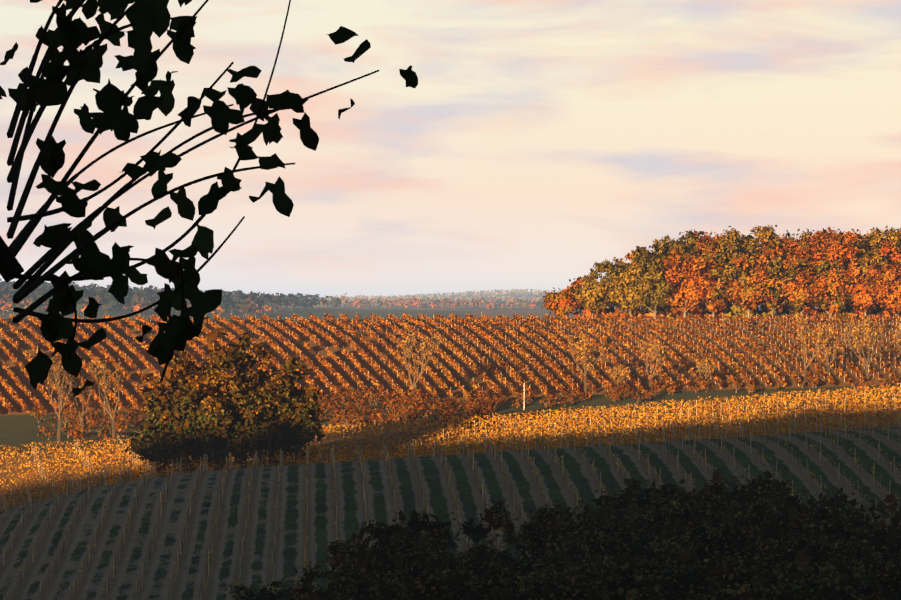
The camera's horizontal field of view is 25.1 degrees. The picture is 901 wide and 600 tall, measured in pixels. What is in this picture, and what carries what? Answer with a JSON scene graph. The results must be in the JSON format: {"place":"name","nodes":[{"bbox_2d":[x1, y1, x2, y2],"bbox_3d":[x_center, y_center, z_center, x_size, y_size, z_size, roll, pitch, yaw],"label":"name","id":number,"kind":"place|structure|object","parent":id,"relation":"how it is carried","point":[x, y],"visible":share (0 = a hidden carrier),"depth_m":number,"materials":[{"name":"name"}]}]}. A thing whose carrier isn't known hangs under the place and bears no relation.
{"place":"outdoors","nodes":[
{"label":"outdoors","id":0,"kind":"place"},
{"bbox_2d":[0,292,900,599],"bbox_3d":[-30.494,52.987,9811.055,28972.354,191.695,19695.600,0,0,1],"label":"ground","id":1,"kind":"structure","parent":0,"point":[18,426],"depth_m":250.33,"materials":[{"name":"brown soil"}]},
{"bbox_2d":[0,0,378,382],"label":"tree branches","id":2,"kind":"object","parent":1,"relation":"on","point":[11,267],"visible":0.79,"depth_m":2.08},
{"bbox_2d":[0,0,417,396],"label":"tree leaves","id":3,"kind":"object","parent":2,"relation":"attached to","point":[70,36],"visible":0.96,"depth_m":2.06,"materials":[{"name":"black plant"}]},
{"bbox_2d":[124,327,325,475],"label":"bush","id":4,"kind":"object","parent":1,"relation":"on","point":[189,415],"depth_m":214.41,"materials":[{"name":"green plant"}]},
{"bbox_2d":[0,279,732,316],"bbox_3d":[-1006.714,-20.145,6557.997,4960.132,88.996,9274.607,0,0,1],"label":"distant trees","id":5,"kind":"object","parent":1,"relation":"on","point":[141,297],"depth_m":2681.84,"materials":[{"name":"grey plant"}]},
{"bbox_2d":[0,427,900,599],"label":"vineyard rows","id":6,"kind":"object","parent":1,"relation":"on","point":[571,464],"visible":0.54,"depth_m":175.90,"materials":[{"name":"green plant"}]},
{"bbox_2d":[0,410,900,599],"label":"vineyard posts","id":7,"kind":"object","parent":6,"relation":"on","point":[229,465],"visible":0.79,"depth_m":180.35,"materials":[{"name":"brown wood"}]},
{"bbox_2d":[1,313,900,411],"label":"vineyard posts","id":8,"kind":"object","parent":1,"relation":"on","point":[513,348],"visible":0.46,"depth_m":405.82,"materials":[{"name":"brown wood"}]},
{"bbox_2d":[0,313,900,412],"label":"vineyard rows","id":9,"kind":"object","parent":8,"relation":"on","point":[499,360],"visible":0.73,"depth_m":401.09,"materials":[{"name":"orange plant"}]},
{"bbox_2d":[25,389,900,503],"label":"vineyard posts","id":10,"kind":"object","parent":1,"relation":"on","point":[505,436],"visible":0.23,"depth_m":245.92,"materials":[{"name":"brown wood"}]},
{"bbox_2d":[0,383,900,508],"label":"vineyard golden leaves","id":11,"kind":"object","parent":10,"relation":"on","point":[476,446],"visible":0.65,"depth_m":243.65,"materials":[{"name":"yellow plant"}]},
{"bbox_2d":[31,315,900,445],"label":"bare shrubs","id":12,"kind":"object","parent":1,"relation":"on","point":[474,407],"depth_m":325.54,"materials":[{"name":"brown plant"}]},
{"bbox_2d":[223,460,900,599],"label":"scrub","id":13,"kind":"object","parent":1,"relation":"on","point":[698,546],"depth_m":92.69,"materials":[{"name":"black plant"}]},
{"bbox_2d":[541,225,900,320],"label":"woodland","id":14,"kind":"object","parent":1,"relation":"on","point":[824,268],"depth_m":490.14,"materials":[{"name":"orange plant"}]},
{"bbox_2d":[0,0,900,296],"label":"sky","id":15,"kind":"structure","parent":0,"point":[535,144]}
]}

